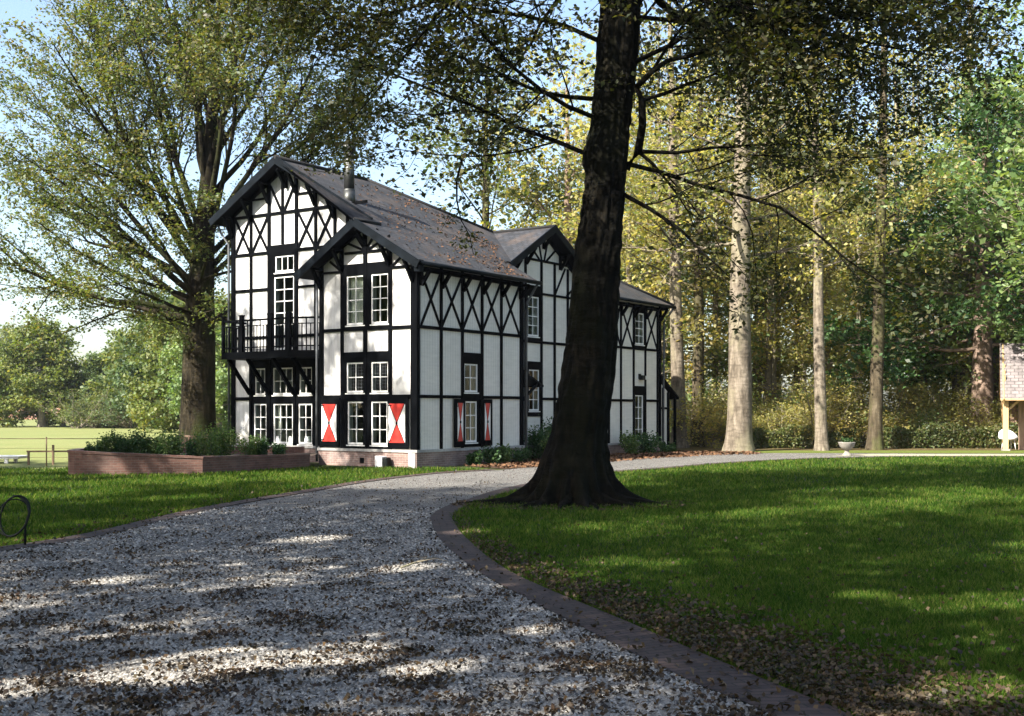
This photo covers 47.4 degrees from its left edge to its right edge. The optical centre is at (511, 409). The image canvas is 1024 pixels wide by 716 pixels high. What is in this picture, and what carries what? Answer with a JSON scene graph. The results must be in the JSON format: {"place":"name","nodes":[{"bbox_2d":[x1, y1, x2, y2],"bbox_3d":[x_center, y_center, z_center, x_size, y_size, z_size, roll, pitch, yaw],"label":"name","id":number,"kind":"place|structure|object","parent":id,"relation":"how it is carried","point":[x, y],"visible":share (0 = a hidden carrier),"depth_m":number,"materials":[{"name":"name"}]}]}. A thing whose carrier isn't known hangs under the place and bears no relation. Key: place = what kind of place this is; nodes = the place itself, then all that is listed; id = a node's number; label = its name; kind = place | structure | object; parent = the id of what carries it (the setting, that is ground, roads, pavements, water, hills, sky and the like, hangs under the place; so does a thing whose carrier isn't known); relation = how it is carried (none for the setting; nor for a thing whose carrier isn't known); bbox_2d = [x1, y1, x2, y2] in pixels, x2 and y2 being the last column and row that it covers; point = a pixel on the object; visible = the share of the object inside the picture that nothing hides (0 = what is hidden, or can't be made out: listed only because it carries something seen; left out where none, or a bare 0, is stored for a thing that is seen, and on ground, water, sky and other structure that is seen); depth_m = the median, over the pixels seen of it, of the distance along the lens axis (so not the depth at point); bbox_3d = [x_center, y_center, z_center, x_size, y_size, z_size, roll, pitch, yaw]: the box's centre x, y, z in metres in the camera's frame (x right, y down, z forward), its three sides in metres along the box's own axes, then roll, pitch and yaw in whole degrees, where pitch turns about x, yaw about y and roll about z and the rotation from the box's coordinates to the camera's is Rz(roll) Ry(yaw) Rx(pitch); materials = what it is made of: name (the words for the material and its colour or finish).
{"place":"outdoors","nodes":[
{"label":"outdoors","id":0,"kind":"place"},
{"bbox_2d":[0,426,230,468],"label":"meadow","id":1,"kind":"structure","parent":0,"point":[15,446],"depth_m":63.64,"materials":[{"name":"plant"}]},
{"bbox_2d":[0,352,46,425],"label":"tree","id":2,"kind":"object","parent":1,"relation":"on","point":[27,414],"visible":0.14,"depth_m":116.07,"materials":[{"name":"green plant"}]},
{"bbox_2d":[0,312,95,427],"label":"tree","id":3,"kind":"object","parent":1,"relation":"on","point":[27,388],"visible":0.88,"depth_m":110.07,"materials":[{"name":"green plant"}]},
{"bbox_2d":[32,386,124,427],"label":"bush","id":4,"kind":"object","parent":1,"relation":"on","point":[87,418],"visible":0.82,"depth_m":103.76,"materials":[{"name":"green plant"}]},
{"bbox_2d":[62,390,125,427],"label":"bush","id":5,"kind":"object","parent":1,"relation":"on","point":[94,425],"visible":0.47,"depth_m":105.45,"materials":[{"name":"green plant"}]},
{"bbox_2d":[58,341,151,427],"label":"tree","id":6,"kind":"object","parent":1,"relation":"on","point":[97,371],"visible":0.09,"depth_m":110.58,"materials":[{"name":"green plant"}]},
{"bbox_2d":[88,386,137,428],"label":"bush","id":7,"kind":"object","parent":1,"relation":"on","point":[114,420],"visible":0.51,"depth_m":102.48,"materials":[{"name":"green plant"}]},
{"bbox_2d":[80,321,168,427],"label":"tree","id":8,"kind":"object","parent":1,"relation":"on","point":[113,357],"visible":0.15,"depth_m":105.88,"materials":[{"name":"green plant"}]},
{"bbox_2d":[104,286,185,429],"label":"tree","id":9,"kind":"object","parent":1,"relation":"on","point":[132,370],"visible":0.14,"depth_m":98.42,"materials":[{"name":"green plant"}]},
{"bbox_2d":[114,291,230,432],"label":"tree","id":10,"kind":"object","parent":1,"relation":"on","point":[143,391],"visible":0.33,"depth_m":86.00,"materials":[{"name":"green plant"}]},
{"bbox_2d":[154,298,230,429],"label":"tree","id":11,"kind":"object","parent":1,"relation":"on","point":[221,383],"visible":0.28,"depth_m":82.01,"materials":[{"name":"green plant"}]},
{"bbox_2d":[0,0,432,447],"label":"beech tree","id":12,"kind":"object","parent":1,"relation":"on","point":[195,315],"visible":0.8,"depth_m":44.37,"materials":[{"name":"green plant"}]},
{"bbox_2d":[0,464,489,545],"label":"lawn","id":13,"kind":"structure","parent":0,"point":[318,465],"depth_m":24.42,"materials":[{"name":"green plant"}]},
{"bbox_2d":[0,495,30,544],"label":"hoop stand","id":14,"kind":"object","parent":13,"relation":"on","point":[25,501],"visible":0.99,"depth_m":14.44,"materials":[{"name":"black metal"}]},
{"bbox_2d":[67,447,318,474],"bbox_3d":[-8.707,1.401,33.020,6.669,0.698,5.180,0,0,-11],"label":"raised bed","id":15,"kind":"object","parent":13,"relation":"on","point":[81,460],"visible":0.84,"depth_m":30.44,"materials":[{"name":"brick"}]},
{"bbox_2d":[101,427,135,452],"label":"shrub","id":16,"kind":"object","parent":15,"relation":"on","point":[119,445],"visible":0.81,"depth_m":31.92,"materials":[{"name":"green plant"}]},
{"bbox_2d":[126,426,154,453],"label":"shrub","id":17,"kind":"object","parent":15,"relation":"on","point":[137,440],"visible":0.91,"depth_m":32.01,"materials":[{"name":"green plant"}]},
{"bbox_2d":[154,428,187,454],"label":"shrub","id":18,"kind":"object","parent":15,"relation":"on","point":[172,443],"visible":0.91,"depth_m":31.22,"materials":[{"name":"green plant"}]},
{"bbox_2d":[187,426,230,455],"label":"shrub","id":19,"kind":"object","parent":15,"relation":"on","point":[214,444],"visible":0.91,"depth_m":31.87,"materials":[{"name":"green plant"}]},
{"bbox_2d":[201,419,246,455],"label":"shrub","id":20,"kind":"object","parent":15,"relation":"on","point":[226,449],"visible":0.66,"depth_m":32.34,"materials":[{"name":"green plant"}]},
{"bbox_2d":[236,433,262,454],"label":"shrub","id":21,"kind":"object","parent":15,"relation":"on","point":[251,447],"visible":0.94,"depth_m":33.54,"materials":[{"name":"green plant"}]},
{"bbox_2d":[0,453,970,715],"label":"gravel drive","id":22,"kind":"structure","parent":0,"point":[458,485],"depth_m":16.01,"materials":[{"name":"grey gravel"}]},
{"bbox_2d":[0,469,494,550],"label":"brick edging","id":23,"kind":"object","parent":22,"relation":"on","point":[107,530],"visible":0.93,"depth_m":18.26,"materials":[{"name":"brick"}]},
{"bbox_2d":[1,470,456,547],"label":"fallen leaves","id":24,"kind":"object","parent":23,"relation":"on","point":[79,531],"visible":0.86,"depth_m":17.59,"materials":[{"name":"brown plant"}]},
{"bbox_2d":[0,506,767,715],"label":"gravel","id":25,"kind":"structure","parent":22,"relation":"on","point":[342,686],"depth_m":8.89,"materials":[{"name":"grey gravel"}]},
{"bbox_2d":[0,466,776,715],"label":"fallen leaves","id":26,"kind":"object","parent":22,"relation":"on","point":[439,682],"visible":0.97,"depth_m":7.85,"materials":[{"name":"brown plant"}]},
{"bbox_2d":[0,0,1023,408],"label":"sky","id":27,"kind":"structure","parent":0,"point":[25,10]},
{"bbox_2d":[2,415,1023,710],"bbox_3d":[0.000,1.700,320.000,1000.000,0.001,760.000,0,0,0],"label":"ground","id":28,"kind":"structure","parent":0,"point":[622,471],"depth_m":33.05,"materials":[{"name":"soil"}]},
{"bbox_2d":[208,142,678,467],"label":"timber house","id":29,"kind":"structure","parent":28,"relation":"on","point":[360,333],"depth_m":37.54,"materials":[{"name":"white paint"}]},
{"bbox_2d":[272,404,292,444],"bbox_3d":[-7.504,0.482,38.333,0.970,1.365,0.090,0,0,34],"label":"window","id":30,"kind":"structure","parent":29,"relation":"in","point":[287,443],"depth_m":38.41,"materials":[{"name":"white paint"}]},
{"bbox_2d":[274,276,293,349],"bbox_3d":[-7.460,-3.165,38.323,0.930,2.430,0.052,0,0,34],"label":"balcony door","id":31,"kind":"structure","parent":29,"relation":"in","point":[284,277],"depth_m":38.34,"materials":[{"name":"white paint"}]},
{"bbox_2d":[297,404,312,445],"bbox_3d":[-6.674,0.482,37.770,0.690,1.365,0.090,0,0,34],"label":"window","id":32,"kind":"structure","parent":29,"relation":"in","point":[300,443],"depth_m":37.78,"materials":[{"name":"white paint"}]},
{"bbox_2d":[345,275,364,326],"bbox_3d":[-4.681,-3.252,34.981,0.780,1.535,0.090,0,0,34],"label":"window","id":33,"kind":"structure","parent":29,"relation":"in","point":[353,324],"depth_m":35.04,"materials":[{"name":"white paint"}]},
{"bbox_2d":[370,401,387,446],"bbox_3d":[-3.905,0.422,34.457,0.710,1.345,0.090,0,0,34],"label":"window","id":34,"kind":"structure","parent":29,"relation":"in","point":[379,444],"depth_m":34.51,"materials":[{"name":"white paint"}]},
{"bbox_2d":[370,273,388,325],"bbox_3d":[-3.893,-3.252,34.448,0.740,1.535,0.090,0,0,34],"label":"window","id":35,"kind":"structure","parent":29,"relation":"in","point":[373,323],"depth_m":34.53,"materials":[{"name":"white paint"}]},
{"bbox_2d":[370,361,388,393],"bbox_3d":[-3.893,-0.938,34.448,0.740,0.965,0.090,0,0,34],"label":"window","id":36,"kind":"structure","parent":29,"relation":"in","point":[372,363],"depth_m":34.48,"materials":[{"name":"white paint"}]},
{"bbox_2d":[299,167,525,276],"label":"fallen leaves","id":37,"kind":"object","parent":29,"relation":"on","point":[486,245],"visible":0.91,"depth_m":38.23,"materials":[{"name":"brown plant"}]},
{"bbox_2d":[465,401,477,443],"bbox_3d":[-1.271,0.397,35.875,0.090,1.315,0.690,0,0,34],"label":"window","id":38,"kind":"structure","parent":29,"relation":"in","point":[475,402],"depth_m":36.01,"materials":[{"name":"white paint"}]},
{"bbox_2d":[462,452,724,468],"bbox_3d":[3.152,1.680,40.211,3.854,0.001,15.430,0,0,39],"label":"leaf strewn bed","id":39,"kind":"object","parent":28,"relation":"on","point":[532,466],"visible":0.19,"depth_m":34.38,"materials":[{"name":"brown plant"}]},
{"bbox_2d":[480,446,501,464],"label":"shrub","id":40,"kind":"object","parent":39,"relation":"on","point":[490,455],"visible":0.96,"depth_m":35.66,"materials":[{"name":"green plant"}]},
{"bbox_2d":[524,422,550,459],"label":"shrub","id":41,"kind":"object","parent":39,"relation":"on","point":[534,441],"visible":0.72,"depth_m":39.25,"materials":[{"name":"green plant"}]},
{"bbox_2d":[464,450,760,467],"bbox_3d":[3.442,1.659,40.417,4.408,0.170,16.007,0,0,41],"label":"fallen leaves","id":42,"kind":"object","parent":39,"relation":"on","point":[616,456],"visible":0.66,"depth_m":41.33,"materials":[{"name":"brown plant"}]},
{"bbox_2d":[618,427,640,454],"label":"shrub","id":43,"kind":"object","parent":39,"relation":"on","point":[629,442],"visible":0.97,"depth_m":43.64,"materials":[{"name":"green plant"}]},
{"bbox_2d":[635,427,662,452],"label":"shrub","id":44,"kind":"object","parent":39,"relation":"on","point":[646,444],"visible":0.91,"depth_m":44.34,"materials":[{"name":"green plant"}]},
{"bbox_2d":[872,0,1023,351],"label":"oak tree","id":45,"kind":"object","parent":28,"relation":"on","point":[968,181],"visible":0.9,"depth_m":45.31,"materials":[{"name":"green plant"}]},
{"bbox_2d":[449,455,1023,715],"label":"lawn","id":46,"kind":"structure","parent":0,"point":[600,545],"depth_m":14.24,"materials":[{"name":"green plant"}]},
{"bbox_2d":[152,0,1023,510],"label":"beech tree","id":47,"kind":"object","parent":46,"relation":"on","point":[574,468],"visible":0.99,"depth_m":20.68,"materials":[{"name":"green plant"}]},
{"bbox_2d":[430,456,951,715],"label":"brick edging","id":48,"kind":"object","parent":46,"relation":"on","point":[445,529],"visible":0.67,"depth_m":8.61,"materials":[{"name":"brick"}]},
{"bbox_2d":[434,500,857,715],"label":"fallen leaves","id":49,"kind":"object","parent":48,"relation":"on","point":[723,685],"visible":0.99,"depth_m":7.31,"materials":[{"name":"brown plant"}]},
{"bbox_2d":[453,474,1023,715],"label":"fallen leaves","id":50,"kind":"object","parent":46,"relation":"on","point":[853,703],"visible":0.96,"depth_m":7.93,"materials":[{"name":"brown plant"}]},
{"bbox_2d":[676,441,1017,451],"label":"woodland floor","id":51,"kind":"structure","parent":0,"point":[712,449],"depth_m":50.66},
{"bbox_2d":[396,4,586,243],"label":"woodland tree","id":52,"kind":"object","parent":51,"relation":"on","point":[483,194],"visible":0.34,"depth_m":59.53,"materials":[{"name":"green plant"}]},
{"bbox_2d":[441,17,686,309],"bbox_3d":[2.371,-9.141,60.039,13.709,21.882,14.007,0,0,28],"label":"woodland tree","id":53,"kind":"object","parent":51,"relation":"on","point":[566,211],"visible":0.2,"depth_m":58.75,"materials":[{"name":"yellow plant"}]},
{"bbox_2d":[520,25,691,301],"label":"woodland tree","id":54,"kind":"object","parent":51,"relation":"on","point":[592,52],"visible":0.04,"depth_m":80.06,"materials":[{"name":"green plant"}]},
{"bbox_2d":[559,143,728,376],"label":"woodland tree","id":55,"kind":"object","parent":51,"relation":"on","point":[667,358],"visible":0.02,"depth_m":60.58,"materials":[{"name":"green plant"}]},
{"bbox_2d":[561,139,727,429],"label":"woodland tree","id":56,"kind":"object","parent":51,"relation":"on","point":[689,319],"visible":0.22,"depth_m":53.08,"materials":[{"name":"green plant"}]},
{"bbox_2d":[620,15,719,372],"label":"woodland tree","id":57,"kind":"object","parent":51,"relation":"on","point":[657,176],"visible":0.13,"depth_m":56.62,"materials":[{"name":"green plant"}]},
{"bbox_2d":[561,2,807,447],"bbox_3d":[6.935,-9.430,51.772,9.913,22.461,9.865,0,0,-43],"label":"woodland tree","id":58,"kind":"object","parent":51,"relation":"on","point":[677,368],"visible":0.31,"depth_m":51.10,"materials":[{"name":"green plant"}]},
{"bbox_2d":[576,86,793,442],"bbox_3d":[8.017,-7.523,59.979,13.063,18.650,11.404,0,0,36],"label":"woodland tree","id":59,"kind":"object","parent":51,"relation":"on","point":[726,344],"visible":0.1,"depth_m":58.01,"materials":[{"name":"green plant"}]},
{"bbox_2d":[620,202,761,440],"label":"woodland tree","id":60,"kind":"object","parent":51,"relation":"on","point":[725,355],"visible":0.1,"depth_m":56.10,"materials":[{"name":"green plant"}]},
{"bbox_2d":[623,25,778,446],"bbox_3d":[8.078,-9.677,53.254,8.385,22.960,8.426,0,0,-16],"label":"woodland tree","id":61,"kind":"object","parent":51,"relation":"on","point":[698,358],"visible":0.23,"depth_m":53.09,"materials":[{"name":"green plant"}]},
{"bbox_2d":[665,361,759,448],"bbox_3d":[8.924,-0.032,53.176,4.639,4.381,8.139,0,0,31],"label":"bush","id":62,"kind":"object","parent":51,"relation":"on","point":[706,420],"visible":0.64,"depth_m":51.54,"materials":[{"name":"green plant"}]},
{"bbox_2d":[670,373,776,439],"bbox_3d":[9.385,-0.027,55.824,5.557,3.524,6.724,0,0,-11],"label":"bush","id":63,"kind":"object","parent":51,"relation":"on","point":[713,390],"visible":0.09,"depth_m":54.74,"materials":[{"name":"green plant"}]},
{"bbox_2d":[680,57,768,393],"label":"woodland tree","id":64,"kind":"object","parent":51,"relation":"on","point":[715,306],"visible":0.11,"depth_m":57.73,"materials":[{"name":"green plant"}]},
{"bbox_2d":[686,393,778,446],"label":"bush","id":65,"kind":"object","parent":51,"relation":"on","point":[724,421],"visible":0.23,"depth_m":52.50,"materials":[{"name":"green plant"}]},
{"bbox_2d":[621,58,846,386],"bbox_3d":[10.224,-8.438,60.605,14.359,20.499,12.534,0,0,43],"label":"woodland tree","id":66,"kind":"object","parent":51,"relation":"on","point":[763,328],"visible":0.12,"depth_m":57.49,"materials":[{"name":"green plant"}]},
{"bbox_2d":[552,0,949,451],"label":"woodland tree","id":67,"kind":"object","parent":51,"relation":"on","point":[739,436],"visible":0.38,"depth_m":46.90,"materials":[{"name":"green plant"}]},
{"bbox_2d":[712,50,812,415],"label":"woodland tree","id":68,"kind":"object","parent":51,"relation":"on","point":[768,376],"visible":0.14,"depth_m":56.86,"materials":[{"name":"green plant"}]},
{"bbox_2d":[684,62,841,412],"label":"woodland tree","id":69,"kind":"object","parent":51,"relation":"on","point":[758,368],"visible":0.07,"depth_m":59.68,"materials":[{"name":"green plant"}]},
{"bbox_2d":[668,22,873,411],"bbox_3d":[13.774,-10.040,63.157,12.645,23.701,11.504,0,0,22],"label":"woodland tree","id":70,"kind":"object","parent":51,"relation":"on","point":[782,216],"visible":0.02,"depth_m":61.81,"materials":[{"name":"green plant"}]},
{"bbox_2d":[704,200,855,430],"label":"woodland tree","id":71,"kind":"object","parent":51,"relation":"on","point":[774,371],"visible":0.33,"depth_m":57.22,"materials":[{"name":"green plant"}]},
{"bbox_2d":[752,423,812,447],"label":"hedge","id":72,"kind":"object","parent":51,"relation":"on","point":[771,439],"visible":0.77,"depth_m":50.94,"materials":[{"name":"green plant"}]},
{"bbox_2d":[752,401,814,447],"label":"bush","id":73,"kind":"object","parent":51,"relation":"on","point":[780,403],"visible":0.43,"depth_m":52.04,"materials":[{"name":"green plant"}]},
{"bbox_2d":[704,50,892,398],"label":"woodland tree","id":74,"kind":"object","parent":51,"relation":"on","point":[794,224],"visible":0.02,"depth_m":70.25,"materials":[{"name":"green plant"}]},
{"bbox_2d":[751,53,847,397],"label":"woodland tree","id":75,"kind":"object","parent":51,"relation":"on","point":[797,323],"visible":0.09,"depth_m":59.97,"materials":[{"name":"green plant"}]},
{"bbox_2d":[722,2,899,450],"bbox_3d":[13.031,-10.048,48.303,7.694,23.709,7.732,0,0,-30],"label":"woodland tree","id":76,"kind":"object","parent":51,"relation":"on","point":[821,441],"visible":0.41,"depth_m":47.93,"materials":[{"name":"green plant"}]},
{"bbox_2d":[719,114,917,396],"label":"woodland tree","id":77,"kind":"object","parent":51,"relation":"on","point":[806,336],"visible":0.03,"depth_m":63.97,"materials":[{"name":"green plant"}]},
{"bbox_2d":[703,107,938,394],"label":"woodland tree","id":78,"kind":"object","parent":51,"relation":"on","point":[824,257],"visible":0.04,"depth_m":71.41,"materials":[{"name":"green plant"}]},
{"bbox_2d":[756,378,887,430],"bbox_3d":[14.628,0.057,54.798,6.396,3.352,5.286,0,0,12],"label":"bush","id":79,"kind":"object","parent":51,"relation":"on","point":[794,391],"visible":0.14,"depth_m":54.62,"materials":[{"name":"green plant"}]},
{"bbox_2d":[758,371,892,445],"bbox_3d":[14.345,0.007,52.298,6.267,3.453,5.575,0,0,-19],"label":"bush","id":80,"kind":"object","parent":51,"relation":"on","point":[809,403],"visible":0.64,"depth_m":51.48,"materials":[{"name":"green plant"}]},
{"bbox_2d":[778,375,896,444],"bbox_3d":[14.899,0.018,54.069,5.541,3.432,6.229,0,0,15],"label":"bush","id":81,"kind":"object","parent":51,"relation":"on","point":[831,402],"visible":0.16,"depth_m":53.26,"materials":[{"name":"green plant"}]},
{"bbox_2d":[752,135,933,407],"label":"woodland tree","id":82,"kind":"object","parent":51,"relation":"on","point":[827,354],"visible":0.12,"depth_m":58.75,"materials":[{"name":"green plant"}]},
{"bbox_2d":[828,427,861,447],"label":"hedge","id":83,"kind":"object","parent":51,"relation":"on","point":[834,439],"visible":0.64,"depth_m":51.11,"materials":[{"name":"green plant"}]},
{"bbox_2d":[800,383,902,446],"bbox_3d":[14.908,0.255,52.349,4.761,2.949,5.352,0,0,33],"label":"bush","id":84,"kind":"object","parent":51,"relation":"on","point":[856,424],"visible":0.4,"depth_m":51.70,"materials":[{"name":"green plant"}]},
{"bbox_2d":[756,182,972,446],"bbox_3d":[16.360,-4.430,55.298,9.437,12.957,7.999,0,0,11],"label":"woodland tree","id":85,"kind":"object","parent":51,"relation":"on","point":[806,358],"visible":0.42,"depth_m":54.38,"materials":[{"name":"green plant"}]},
{"bbox_2d":[756,0,984,449],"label":"woodland tree","id":86,"kind":"object","parent":51,"relation":"on","point":[874,440],"visible":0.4,"depth_m":49.02,"materials":[{"name":"green plant"}]},
{"bbox_2d":[808,59,975,404],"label":"woodland tree","id":87,"kind":"object","parent":51,"relation":"on","point":[913,100],"visible":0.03,"depth_m":71.98,"materials":[{"name":"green plant"}]},
{"bbox_2d":[845,41,941,407],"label":"woodland tree","id":88,"kind":"object","parent":51,"relation":"on","point":[896,116],"visible":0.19,"depth_m":58.02,"materials":[{"name":"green plant"}]},
{"bbox_2d":[840,380,946,442],"bbox_3d":[17.335,0.120,54.037,5.082,3.222,6.149,0,0,-9],"label":"bush","id":89,"kind":"object","parent":51,"relation":"on","point":[911,409],"visible":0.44,"depth_m":52.86,"materials":[{"name":"green plant"}]},
{"bbox_2d":[797,49,1023,446],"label":"oak tree","id":90,"kind":"object","parent":51,"relation":"on","point":[982,349],"visible":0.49,"depth_m":52.20,"materials":[{"name":"green plant"}]},
{"bbox_2d":[870,47,968,402],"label":"woodland tree","id":91,"kind":"object","parent":51,"relation":"on","point":[925,381],"visible":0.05,"depth_m":61.93,"materials":[{"name":"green plant"}]},
{"bbox_2d":[883,397,959,446],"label":"bush","id":92,"kind":"object","parent":51,"relation":"on","point":[923,419],"visible":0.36,"depth_m":52.29,"materials":[{"name":"green plant"}]},
{"bbox_2d":[829,64,1023,408],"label":"oak tree","id":93,"kind":"object","parent":51,"relation":"on","point":[997,236],"visible":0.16,"depth_m":55.87,"materials":[{"name":"green plant"}]},
{"bbox_2d":[884,384,969,445],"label":"bush","id":94,"kind":"object","parent":51,"relation":"on","point":[894,395],"visible":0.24,"depth_m":54.70,"materials":[{"name":"green plant"}]},
{"bbox_2d":[838,0,1023,406],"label":"woodland tree","id":95,"kind":"object","parent":51,"relation":"on","point":[963,373],"visible":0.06,"depth_m":59.05,"materials":[{"name":"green plant"}]},
{"bbox_2d":[883,421,1017,448],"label":"hedge","id":96,"kind":"object","parent":51,"relation":"on","point":[981,434],"visible":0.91,"depth_m":50.73,"materials":[{"name":"green plant"}]},
{"bbox_2d":[886,372,1017,445],"bbox_3d":[20.889,0.089,53.398,7.572,4.075,4.316,0,0,30],"label":"bush","id":97,"kind":"object","parent":51,"relation":"on","point":[976,407],"visible":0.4,"depth_m":52.97,"materials":[{"name":"green plant"}]},
{"bbox_2d":[893,210,1023,419],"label":"woodland tree","id":98,"kind":"object","parent":51,"relation":"on","point":[970,275],"visible":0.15,"depth_m":56.48,"materials":[{"name":"green plant"}]},
{"bbox_2d":[941,393,1001,438],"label":"bush","id":99,"kind":"object","parent":51,"relation":"on","point":[966,416],"visible":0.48,"depth_m":52.84,"materials":[{"name":"green plant"}]},
{"bbox_2d":[999,343,1023,450],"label":"open shed","id":100,"kind":"structure","parent":51,"relation":"on","point":[1011,373],"depth_m":48.70,"materials":[{"name":"tile"}]},
{"bbox_2d":[754,450,1023,452],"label":"grass verge","id":101,"kind":"object","parent":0,"point":[932,451],"depth_m":46.93,"materials":[{"name":"green plant"}]},
{"bbox_2d":[837,454,1023,455],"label":"sandy path","id":102,"kind":"structure","parent":0,"point":[936,454],"depth_m":43.60,"materials":[{"name":"beige sand"}]},
{"label":"bare soil","id":103,"kind":"structure","parent":0,"visible":0},
{"bbox_2d":[450,498,697,510],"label":"fallen leaves","id":104,"kind":"object","parent":103,"relation":"on","point":[464,501],"visible":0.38,"depth_m":20.01,"materials":[{"name":"brown plant"}]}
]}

